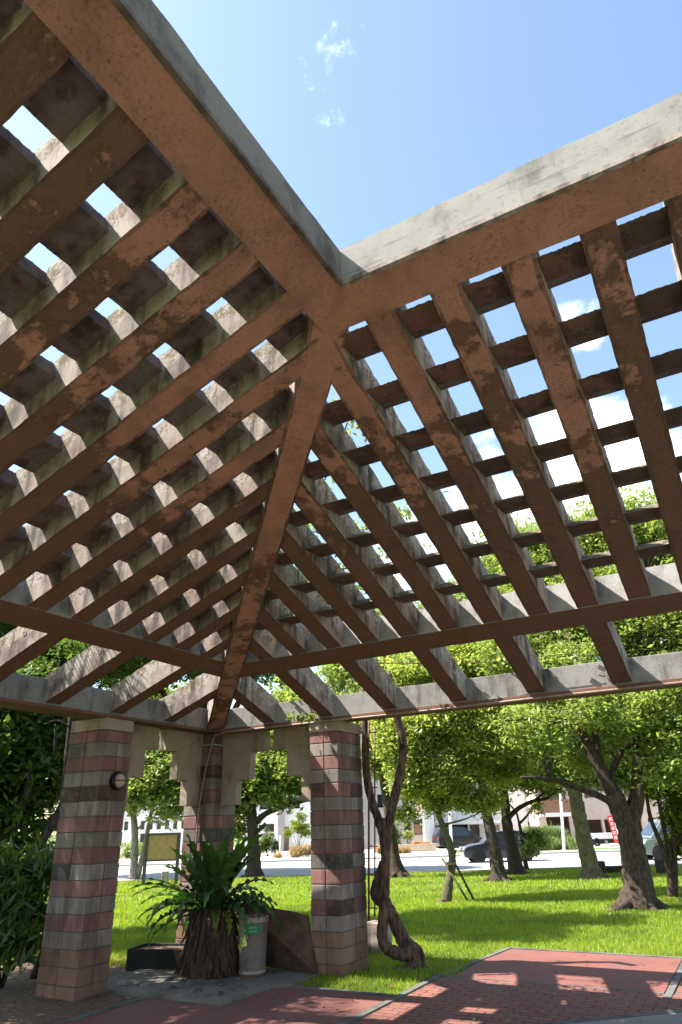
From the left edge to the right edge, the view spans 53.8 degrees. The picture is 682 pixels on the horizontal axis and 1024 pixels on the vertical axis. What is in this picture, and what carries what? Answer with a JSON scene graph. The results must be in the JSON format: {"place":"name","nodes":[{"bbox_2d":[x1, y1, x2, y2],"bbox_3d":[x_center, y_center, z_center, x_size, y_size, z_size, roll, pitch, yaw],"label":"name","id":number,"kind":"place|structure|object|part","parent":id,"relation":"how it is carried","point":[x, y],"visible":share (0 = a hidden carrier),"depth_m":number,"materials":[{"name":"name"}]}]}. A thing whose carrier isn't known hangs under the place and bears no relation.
{"place":"outdoors","nodes":[
{"label":"outdoors","id":0,"kind":"place"},
{"bbox_2d":[120,801,183,854],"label":"apartment building","id":1,"kind":"structure","parent":0,"point":[126,831],"depth_m":65.41,"materials":[{"name":"white concrete"}]},
{"bbox_2d":[124,821,128,829],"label":"window","id":2,"kind":"structure","parent":1,"relation":"in","point":[126,822],"depth_m":65.69,"materials":[{"name":"grey glass"}]},
{"bbox_2d":[140,833,144,843],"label":"door","id":3,"kind":"structure","parent":1,"relation":"in","point":[142,835],"depth_m":65.20,"materials":[{"name":"glass"}]},
{"bbox_2d":[66,987,390,1023],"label":"red paving","id":4,"kind":"structure","parent":0,"point":[268,1007],"depth_m":7.79,"materials":[{"name":"red brick"}]},
{"bbox_2d":[243,795,310,851],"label":"house","id":5,"kind":"structure","parent":0,"point":[276,824],"depth_m":63.18,"materials":[{"name":"white concrete"}]},
{"bbox_2d":[266,824,273,831],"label":"window","id":6,"kind":"structure","parent":5,"relation":"in","point":[270,826],"depth_m":63.29,"materials":[{"name":"grey glass"}]},
{"bbox_2d":[284,826,288,850],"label":"door","id":7,"kind":"structure","parent":5,"relation":"in","point":[286,840],"depth_m":62.73,"materials":[{"name":"brown wood"}]},
{"bbox_2d":[0,0,681,834],"label":"sky","id":8,"kind":"structure","parent":0,"point":[377,114],"materials":[{"name":"blue"}]},
{"bbox_2d":[1,831,681,1006],"bbox_3d":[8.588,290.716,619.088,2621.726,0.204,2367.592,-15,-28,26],"label":"ground","id":9,"kind":"structure","parent":0,"point":[408,983],"depth_m":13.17,"materials":[{"name":"green plant"}]},
{"bbox_2d":[0,652,90,857],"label":"dark tree","id":10,"kind":"object","parent":9,"relation":"on","point":[35,809],"visible":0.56,"depth_m":13.92,"materials":[{"name":"green plant"}]},
{"bbox_2d":[0,951,139,1023],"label":"soil","id":11,"kind":"structure","parent":9,"relation":"on","point":[47,1009],"depth_m":8.38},
{"bbox_2d":[0,836,55,987],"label":"shrub","id":12,"kind":"object","parent":11,"relation":"on","point":[24,887],"visible":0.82,"depth_m":9.59,"materials":[{"name":"green plant"}]},
{"bbox_2d":[29,717,72,978],"bbox_3d":[-4.619,4.967,10.829,0.614,4.273,0.505,-15,-28,26],"label":"dead vine","id":13,"kind":"object","parent":11,"relation":"on","point":[34,973],"visible":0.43,"depth_m":11.33,"materials":[{"name":"brown plant"}]},
{"bbox_2d":[22,526,108,687],"bbox_3d":[-5.931,3.263,9.762,4.842,6.623,5.232,-15,-28,26],"label":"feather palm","id":14,"kind":"object","parent":11,"relation":"on","point":[84,649],"visible":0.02,"depth_m":11.49,"materials":[{"name":"green plant"}]},
{"bbox_2d":[0,622,149,857],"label":"dark tree","id":15,"kind":"object","parent":9,"relation":"on","point":[44,658],"visible":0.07,"depth_m":14.27,"materials":[{"name":"green plant"}]},
{"bbox_2d":[53,997,146,1023],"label":"kerb strip","id":16,"kind":"object","parent":9,"relation":"on","point":[100,1011],"visible":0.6,"depth_m":7.88,"materials":[{"name":"concrete"}]},
{"bbox_2d":[119,841,142,859],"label":"shrub","id":17,"kind":"object","parent":9,"relation":"on","point":[126,851],"visible":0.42,"depth_m":49.28,"materials":[{"name":"green plant"}]},
{"bbox_2d":[141,832,180,883],"bbox_3d":[-7.873,15.226,29.450,1.532,2.080,0.168,-2,-25,0],"label":"notice board","id":18,"kind":"object","parent":9,"relation":"on","point":[157,847],"visible":0.86,"depth_m":29.59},
{"bbox_2d":[161,871,168,881],"bbox_3d":[-7.806,16.189,29.768,0.264,0.480,0.264,-2,-25,0],"label":"bollard","id":19,"kind":"object","parent":9,"relation":"on","point":[164,875],"visible":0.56,"depth_m":29.69,"materials":[{"name":"grey concrete"}]},
{"bbox_2d":[46,555,379,708],"bbox_3d":[-3.142,4.965,15.543,7.131,8.194,6.065,15,-30,-32],"label":"dark tree","id":20,"kind":"object","parent":9,"relation":"on","point":[129,667],"visible":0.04,"depth_m":16.04,"materials":[{"name":"green plant"}]},
{"bbox_2d":[106,969,321,1005],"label":"planting slab","id":21,"kind":"structure","parent":9,"relation":"on","point":[137,979],"depth_m":8.95,"materials":[{"name":"grey concrete"}]},
{"bbox_2d":[117,980,128,984],"bbox_3d":[-2.976,6.427,9.172,0.171,0.051,0.166,-15,-28,26],"label":"cobble","id":22,"kind":"object","parent":21,"relation":"on","point":[123,982],"visible":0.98,"depth_m":9.13,"materials":[{"name":"grey stone"}]},
{"bbox_2d":[140,983,152,987],"bbox_3d":[-2.593,6.319,8.966,0.169,0.053,0.172,-15,-28,26],"label":"cobble","id":23,"kind":"object","parent":21,"relation":"on","point":[147,985],"visible":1,"depth_m":8.93,"materials":[{"name":"grey stone"}]},
{"bbox_2d":[125,943,183,970],"bbox_3d":[-2.758,6.889,10.392,0.928,0.288,0.576,-7,-26,12],"label":"planter tray","id":24,"kind":"object","parent":21,"relation":"on","point":[158,956],"visible":0.56,"depth_m":10.17,"materials":[{"name":"plastic"}]},
{"bbox_2d":[163,977,173,980],"bbox_3d":[-2.393,6.488,9.334,0.154,0.048,0.149,-15,-28,26],"label":"cobble","id":25,"kind":"object","parent":21,"relation":"on","point":[169,978],"visible":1,"depth_m":9.29,"materials":[{"name":"grey stone"}]},
{"bbox_2d":[164,985,176,990],"bbox_3d":[-2.227,6.222,8.781,0.170,0.053,0.172,-15,-28,26],"label":"cobble","id":26,"kind":"object","parent":21,"relation":"on","point":[170,987],"visible":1,"depth_m":8.74,"materials":[{"name":"grey stone"}]},
{"bbox_2d":[186,980,197,984],"bbox_3d":[-2.010,6.355,9.077,0.168,0.051,0.160,-15,-28,26],"label":"cobble","id":27,"kind":"object","parent":21,"relation":"on","point":[191,982],"visible":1,"depth_m":9.04,"materials":[{"name":"grey stone"}]},
{"bbox_2d":[190,988,202,992],"bbox_3d":[-1.853,6.127,8.600,0.171,0.052,0.166,-15,-28,26],"label":"cobble","id":28,"kind":"object","parent":21,"relation":"on","point":[196,990],"visible":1,"depth_m":8.56,"materials":[{"name":"grey stone"}]},
{"bbox_2d":[131,832,281,980],"bbox_3d":[-2.053,5.793,9.997,2.240,1.839,2.322,3,-25,-11],"label":"birds nest fern","id":29,"kind":"object","parent":21,"relation":"on","point":[210,950],"visible":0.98,"depth_m":9.80,"materials":[{"name":"green plant"}]},
{"bbox_2d":[215,991,226,995],"bbox_3d":[-1.504,6.028,8.406,0.158,0.049,0.153,-15,-28,26],"label":"cobble","id":30,"kind":"object","parent":21,"relation":"on","point":[221,993],"visible":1,"depth_m":8.37,"materials":[{"name":"grey stone"}]},
{"bbox_2d":[238,914,268,977],"bbox_3d":[-1.266,6.220,9.647,0.451,0.718,0.451,-15,-28,26],"label":"litter bin","id":31,"kind":"object","parent":21,"relation":"on","point":[252,962],"visible":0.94,"depth_m":9.52,"materials":[{"name":"white metal"}]},
{"bbox_2d":[241,892,257,944],"bbox_3d":[-1.327,6.006,9.775,0.300,0.827,0.030,-7,-26,11],"label":"stick","id":32,"kind":"object","parent":31,"relation":"in","point":[252,917],"visible":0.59,"depth_m":9.83,"materials":[{"name":"brown wood"}]},
{"bbox_2d":[240,902,316,973],"bbox_3d":[-0.892,6.267,9.944,1.312,0.864,0.372,-15,-28,26],"label":"plywood sheet","id":33,"kind":"object","parent":21,"relation":"on","point":[291,948],"visible":0.59,"depth_m":9.83,"materials":[{"name":"brown wood"}]},
{"bbox_2d":[259,827,278,855],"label":"shrub","id":34,"kind":"object","parent":9,"relation":"on","point":[266,842],"visible":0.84,"depth_m":52.61,"materials":[{"name":"green plant"}]},
{"bbox_2d":[270,842,310,857],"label":"dry grass clump","id":35,"kind":"object","parent":9,"relation":"on","point":[299,851],"visible":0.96,"depth_m":48.55,"materials":[{"name":"beige plant"}]},
{"bbox_2d":[282,811,310,845],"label":"garden tree","id":36,"kind":"object","parent":9,"relation":"on","point":[296,825],"visible":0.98,"depth_m":54.19,"materials":[{"name":"green plant"}]},
{"bbox_2d":[0,945,666,1023],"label":"fallen leaves","id":37,"kind":"object","parent":9,"relation":"on","point":[507,1020],"visible":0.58,"depth_m":8.43,"materials":[{"name":"brown plant"}]},
{"bbox_2d":[0,0,681,1000],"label":"pergola","id":38,"kind":"object","parent":9,"relation":"on","point":[178,542],"visible":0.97,"depth_m":6.21,"materials":[{"name":"brown wood"}]},
{"bbox_2d":[109,771,128,789],"bbox_3d":[-3.220,3.905,9.760,0.142,0.259,0.259,-15,-28,26],"label":"bulkhead lamp","id":39,"kind":"object","parent":38,"relation":"attached to","point":[117,780],"visible":1,"depth_m":9.70,"materials":[{"name":"beige glass"}]},
{"bbox_2d":[294,985,395,996],"bbox_3d":[0.031,6.098,8.531,1.440,0.036,0.084,-15,-28,26],"label":"kerb strip","id":40,"kind":"object","parent":9,"relation":"on","point":[346,991],"visible":0.64,"depth_m":8.52,"materials":[{"name":"concrete"}]},
{"bbox_2d":[38,885,681,938],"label":"grass","id":41,"kind":"structure","parent":9,"relation":"on","point":[587,898],"depth_m":16.23,"materials":[{"name":"green plant"}]},
{"bbox_2d":[45,865,681,902],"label":"grass","id":42,"kind":"structure","parent":9,"relation":"on","point":[284,882],"depth_m":24.93,"materials":[{"name":"green plant"}]},
{"bbox_2d":[118,841,619,862],"bbox_3d":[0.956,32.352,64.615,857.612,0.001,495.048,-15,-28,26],"label":"forecourt","id":43,"kind":"structure","parent":9,"relation":"on","point":[609,844],"depth_m":52.70,"materials":[{"name":"grey concrete"}]},
{"bbox_2d":[279,836,281,857],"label":"bollard","id":44,"kind":"object","parent":43,"relation":"on","point":[280,844],"visible":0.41,"depth_m":49.49,"materials":[{"name":"white metal"}]},
{"bbox_2d":[373,843,435,852],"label":"garden wall","id":45,"kind":"structure","parent":43,"relation":"on","point":[423,847],"depth_m":53.11,"materials":[{"name":"concrete"}]},
{"bbox_2d":[432,827,481,848],"bbox_3d":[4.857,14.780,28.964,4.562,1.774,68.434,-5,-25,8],"label":"parked minivan","id":46,"kind":"object","parent":43,"relation":"on","point":[463,836],"visible":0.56,"depth_m":57.52,"materials":[{"name":"black paint"}]},
{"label":"rear window","id":47,"kind":"part","parent":46,"relation":"part of","materials":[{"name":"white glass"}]},
{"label":"side window","id":48,"kind":"part","parent":46,"relation":"part of","materials":[{"name":"grey glass"}]},
{"bbox_2d":[591,831,618,845],"bbox_3d":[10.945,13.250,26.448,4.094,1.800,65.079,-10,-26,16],"label":"flatbed truck","id":49,"kind":"object","parent":43,"relation":"on","point":[599,837],"visible":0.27,"depth_m":52.59,"materials":[{"name":"white paint"}]},
{"bbox_2d":[607,815,618,842],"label":"banner flag","id":50,"kind":"object","parent":43,"relation":"on","point":[612,825],"visible":0.81,"depth_m":51.86,"materials":[{"name":"red fabric"}]},
{"label":"grass verge","id":51,"kind":"structure","parent":43,"relation":"on","visible":0},
{"bbox_2d":[516,821,577,849],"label":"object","id":52,"kind":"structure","parent":51,"relation":"on","point":[556,835],"depth_m":48.53,"materials":[{"name":"green plant"}]},
{"bbox_2d":[368,720,377,919],"bbox_3d":[0.502,4.836,10.796,0.159,2.924,0.382,-13,-27,23],"label":"iron ladder","id":53,"kind":"object","parent":9,"relation":"on","point":[374,845],"visible":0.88,"depth_m":10.72,"materials":[{"name":"metal"}]},
{"bbox_2d":[367,920,391,953],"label":"concrete block","id":54,"kind":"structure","parent":9,"relation":"on","point":[372,940],"depth_m":11.11,"materials":[{"name":"beige concrete"}]},
{"bbox_2d":[339,975,440,1023],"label":"kerb strip","id":55,"kind":"object","parent":9,"relation":"on","point":[367,1012],"visible":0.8,"depth_m":7.93,"materials":[{"name":"concrete"}]},
{"bbox_2d":[373,843,411,853],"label":"dry grass clump","id":56,"kind":"object","parent":9,"relation":"on","point":[406,849],"visible":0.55,"depth_m":50.20,"materials":[{"name":"beige plant"}]},
{"bbox_2d":[395,824,404,843],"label":"shrub","id":57,"kind":"object","parent":9,"relation":"on","point":[399,835],"visible":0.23,"depth_m":54.89,"materials":[{"name":"green plant"}]},
{"bbox_2d":[402,830,413,843],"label":"round bush","id":58,"kind":"object","parent":9,"relation":"on","point":[407,834],"visible":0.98,"depth_m":54.97,"materials":[{"name":"green plant"}]},
{"bbox_2d":[392,965,428,970],"bbox_3d":[1.028,6.667,9.831,0.562,0.001,0.554,-3,-25,2],"label":"soil patch","id":59,"kind":"object","parent":9,"relation":"on","point":[397,967],"visible":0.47,"depth_m":9.79,"materials":[{"name":"brown soil"}]},
{"bbox_2d":[413,841,429,843],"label":"flower bed","id":60,"kind":"object","parent":9,"relation":"on","point":[419,842],"visible":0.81,"depth_m":53.91,"materials":[{"name":"orange plant"}]},
{"bbox_2d":[267,399,585,968],"bbox_3d":[1.212,2.700,8.485,4.383,6.304,6.475,1,-25,-5],"label":"climbing vine","id":61,"kind":"object","parent":9,"relation":"on","point":[408,950],"visible":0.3,"depth_m":10.23,"materials":[{"name":"brown plant"}]},
{"bbox_2d":[442,845,475,901],"bbox_3d":[3.005,10.263,19.089,0.672,1.434,1.926,8,-27,-20],"label":"tree prop","id":62,"kind":"object","parent":9,"relation":"on","point":[455,880],"visible":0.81,"depth_m":18.49,"materials":[{"name":"brown wood"}]},
{"bbox_2d":[436,947,511,976],"bbox_3d":[2.052,6.781,10.127,0.084,0.036,2.531,-18,-29,31],"label":"kerb strip","id":63,"kind":"object","parent":9,"relation":"on","point":[483,958],"visible":0.64,"depth_m":10.05,"materials":[{"name":"concrete"}]},
{"bbox_2d":[510,799,556,868],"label":"sapling","id":64,"kind":"object","parent":9,"relation":"on","point":[534,837],"visible":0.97,"depth_m":31.85,"materials":[{"name":"green plant"}]},
{"bbox_2d":[448,976,663,993],"bbox_3d":[2.654,6.046,8.570,2.724,0.036,0.048,-15,-28,26],"label":"kerb strip","id":65,"kind":"object","parent":9,"relation":"on","point":[559,985],"visible":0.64,"depth_m":8.50,"materials":[{"name":"concrete"}]},
{"bbox_2d":[454,949,681,991],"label":"red walk","id":66,"kind":"structure","parent":9,"relation":"on","point":[541,966],"depth_m":9.38,"materials":[{"name":"red brick pavers"},{"name":"concrete edging"}]},
{"bbox_2d":[512,947,681,958],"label":"kerb strip","id":67,"kind":"object","parent":9,"relation":"on","point":[597,952],"visible":0.6,"depth_m":10.45,"materials":[{"name":"concrete"}]},
{"bbox_2d":[598,861,606,873],"bbox_3d":[10.712,14.664,27.666,0.312,0.504,0.312,-2,-25,0],"label":"wooden stump","id":68,"kind":"object","parent":9,"relation":"on","point":[601,864],"visible":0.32,"depth_m":27.55,"materials":[{"name":"brown wood"}]},
{"bbox_2d":[537,1009,681,1023],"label":"kerb strip","id":69,"kind":"object","parent":9,"relation":"on","point":[617,1017],"visible":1,"depth_m":7.05,"materials":[{"name":"concrete"}]},
{"bbox_2d":[606,865,650,872],"bbox_3d":[11.918,14.852,27.883,1.800,0.288,0.240,-2,-25,0],"label":"wooden sleeper","id":70,"kind":"object","parent":9,"relation":"on","point":[611,869],"visible":0.3,"depth_m":27.80,"materials":[{"name":"brown wood"}]},
{"bbox_2d":[654,859,665,873],"bbox_3d":[12.724,14.137,26.726,0.312,0.540,0.312,-2,-25,0],"label":"wooden stump","id":71,"kind":"object","parent":9,"relation":"on","point":[660,866],"visible":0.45,"depth_m":26.63,"materials":[{"name":"brown wood"}]},
{"bbox_2d":[663,962,681,999],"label":"kerb strip","id":72,"kind":"object","parent":9,"relation":"on","point":[672,988],"visible":0.78,"depth_m":8.35,"materials":[{"name":"concrete"}]},
{"bbox_2d":[676,980,681,993],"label":"brick walk","id":73,"kind":"structure","parent":9,"relation":"on","point":[679,990],"depth_m":8.14,"materials":[{"name":"red brick"}]},
{"label":"soil patch","id":74,"kind":"structure","parent":9,"relation":"on","visible":0},
{"bbox_2d":[624,732,681,896],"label":"multi stem tree","id":75,"kind":"object","parent":74,"relation":"on","point":[671,847],"visible":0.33,"depth_m":18.66,"materials":[{"name":"green plant"}]},
{"label":"soil patch","id":76,"kind":"structure","parent":9,"relation":"on","visible":0},
{"bbox_2d":[415,647,552,881],"bbox_3d":[5.926,9.959,29.270,8.372,10.771,5.440,3,-25,-9],"label":"park tree","id":77,"kind":"object","parent":76,"relation":"on","point":[497,868],"visible":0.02,"depth_m":25.87,"materials":[{"name":"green plant"}]},
{"label":"soil patch","id":78,"kind":"structure","parent":9,"relation":"on","visible":0},
{"bbox_2d":[487,752,567,874],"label":"park tree","id":79,"kind":"object","parent":78,"relation":"on","point":[515,864],"visible":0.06,"depth_m":29.94,"materials":[{"name":"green plant"}]},
{"label":"soil patch","id":80,"kind":"structure","parent":9,"relation":"on","visible":0},
{"bbox_2d":[524,688,679,878],"bbox_3d":[12.261,10.749,28.807,10.450,8.616,5.282,3,-25,-9],"label":"park tree","id":81,"kind":"object","parent":80,"relation":"on","point":[591,868],"visible":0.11,"depth_m":26.70,"materials":[{"name":"green plant"}]},
{"label":"soil patch","id":82,"kind":"structure","parent":9,"relation":"on","visible":0},
{"bbox_2d":[315,596,467,877],"bbox_3d":[3.512,10.253,33.460,9.822,13.995,5.881,3,-25,-11],"label":"park tree","id":83,"kind":"object","parent":82,"relation":"on","point":[335,676],"visible":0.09,"depth_m":30.54,"materials":[{"name":"green plant"}]},
{"label":"soil patch","id":84,"kind":"structure","parent":9,"relation":"on","visible":0},
{"bbox_2d":[351,640,572,901],"bbox_3d":[3.998,7.343,20.859,7.634,8.153,4.465,5,-26,-13],"label":"propped tree","id":85,"kind":"object","parent":84,"relation":"on","point":[464,739],"visible":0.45,"depth_m":19.57,"materials":[{"name":"green plant"}]},
{"label":"soil patch","id":86,"kind":"structure","parent":9,"relation":"on","visible":0},
{"bbox_2d":[445,483,681,911],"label":"shade tree","id":87,"kind":"object","parent":86,"relation":"on","point":[638,711],"visible":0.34,"depth_m":17.06,"materials":[{"name":"green plant"}]},
{"bbox_2d":[119,849,619,864],"bbox_3d":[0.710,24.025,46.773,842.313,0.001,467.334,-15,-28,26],"label":"pavement","id":88,"kind":"structure","parent":0,"point":[261,859],"depth_m":46.75,"materials":[{"name":"grey concrete"}]},
{"bbox_2d":[448,811,452,840],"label":"lamp post","id":89,"kind":"object","parent":88,"relation":"on","point":[450,828],"depth_m":46.99,"materials":[{"name":"white metal"}]},
{"bbox_2d":[559,794,566,850],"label":"lamp post","id":90,"kind":"object","parent":88,"relation":"on","point":[562,825],"visible":0.52,"depth_m":46.75,"materials":[{"name":"white metal"}]},
{"bbox_2d":[594,847,619,849],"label":"grass verge","id":91,"kind":"object","parent":88,"relation":"on","point":[608,848],"depth_m":47.97,"materials":[{"name":"green plant"}]},
{"bbox_2d":[352,722,434,849],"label":"apartment building","id":92,"kind":"structure","parent":0,"point":[424,831],"depth_m":60.77,"materials":[{"name":"white concrete"}]},
{"bbox_2d":[377,794,382,807],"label":"window","id":93,"kind":"structure","parent":92,"relation":"in","point":[379,797],"depth_m":61.93,"materials":[{"name":"grey glass"}]},
{"bbox_2d":[117,852,681,879],"bbox_3d":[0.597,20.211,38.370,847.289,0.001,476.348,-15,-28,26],"label":"road","id":94,"kind":"structure","parent":0,"point":[428,864],"depth_m":37.17,"materials":[{"name":"grey asphalt"}]},
{"bbox_2d":[53,681,187,878],"bbox_3d":[-10.694,14.122,37.319,12.306,10.804,9.697,-15,-28,26],"label":"street tree","id":95,"kind":"object","parent":94,"relation":"on","point":[152,787],"visible":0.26,"depth_m":33.74,"materials":[{"name":"green plant"}]},
{"bbox_2d":[119,850,619,866],"bbox_3d":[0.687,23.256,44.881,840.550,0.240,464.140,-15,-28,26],"label":"road kerb","id":96,"kind":"structure","parent":94,"relation":"on","point":[295,860],"depth_m":44.81,"materials":[{"name":"grey concrete"}]},
{"bbox_2d":[118,864,681,880],"bbox_3d":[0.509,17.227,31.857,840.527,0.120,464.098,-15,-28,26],"label":"road kerb","id":97,"kind":"structure","parent":94,"relation":"on","point":[373,873],"depth_m":31.80,"materials":[{"name":"grey concrete"}]},
{"bbox_2d":[459,830,539,862],"bbox_3d":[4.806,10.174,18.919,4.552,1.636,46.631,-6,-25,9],"label":"crossover car","id":98,"kind":"object","parent":94,"relation":"on","point":[477,852],"visible":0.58,"depth_m":37.75,"materials":[{"name":"black paint"}]},
{"bbox_3d":[8.966,18.435,38.073,1.230,0.480,0.169,-2,-25,0],"label":"side window","id":99,"kind":"part","parent":98,"relation":"part of","materials":[{"name":"grey glass"}]},
{"bbox_3d":[10.116,18.393,38.080,0.930,0.460,0.163,-2,-25,0],"label":"side window","id":100,"kind":"part","parent":98,"relation":"part of","materials":[{"name":"grey glass"}]},
{"bbox_2d":[641,818,677,858],"bbox_3d":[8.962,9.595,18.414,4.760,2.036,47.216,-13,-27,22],"label":"grey van","id":101,"kind":"object","parent":94,"relation":"on","point":[649,841],"visible":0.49,"depth_m":35.76,"materials":[{"name":"grey paint"}]},
{"bbox_3d":[17.270,16.984,36.021,0.850,0.670,0.220,-2,-25,0],"label":"side window","id":102,"kind":"part","parent":101,"relation":"part of","materials":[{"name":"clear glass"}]},
{"bbox_2d":[433,784,528,837],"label":"house","id":103,"kind":"structure","parent":0,"point":[474,826],"depth_m":62.09,"materials":[{"name":"white paint"}]},
{"bbox_2d":[470,824,479,836],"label":"door","id":104,"kind":"structure","parent":103,"relation":"in","point":[474,829],"depth_m":61.91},
{"bbox_2d":[353,977,681,1023],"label":"brick paving","id":105,"kind":"structure","parent":0,"point":[442,1000],"depth_m":7.68,"materials":[{"name":"red brick"}]},
{"bbox_2d":[526,768,681,842],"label":"apartment building","id":106,"kind":"structure","parent":0,"point":[597,811],"depth_m":59.01,"materials":[{"name":"tile"}]},
{"bbox_2d":[548,790,564,799],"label":"window","id":107,"kind":"structure","parent":106,"relation":"in","point":[557,797],"depth_m":59.70,"materials":[{"name":"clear glass"}]},
{"bbox_2d":[584,784,597,797],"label":"window","id":108,"kind":"structure","parent":106,"relation":"in","point":[596,789],"depth_m":59.87,"materials":[{"name":"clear glass"}]},
{"bbox_2d":[569,1012,681,1023],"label":"plaza","id":109,"kind":"structure","parent":0,"point":[672,1018],"depth_m":6.94,"materials":[{"name":"red brick"}]},
{"label":"soil patch","id":110,"kind":"structure","parent":0,"visible":0},
{"bbox_2d":[233,677,341,877],"bbox_3d":[-3.615,13.431,35.443,10.056,10.274,7.309,9,-27,-22],"label":"park tree","id":111,"kind":"object","parent":110,"relation":"on","point":[273,783],"visible":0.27,"depth_m":33.19,"materials":[{"name":"green plant"}]}
]}

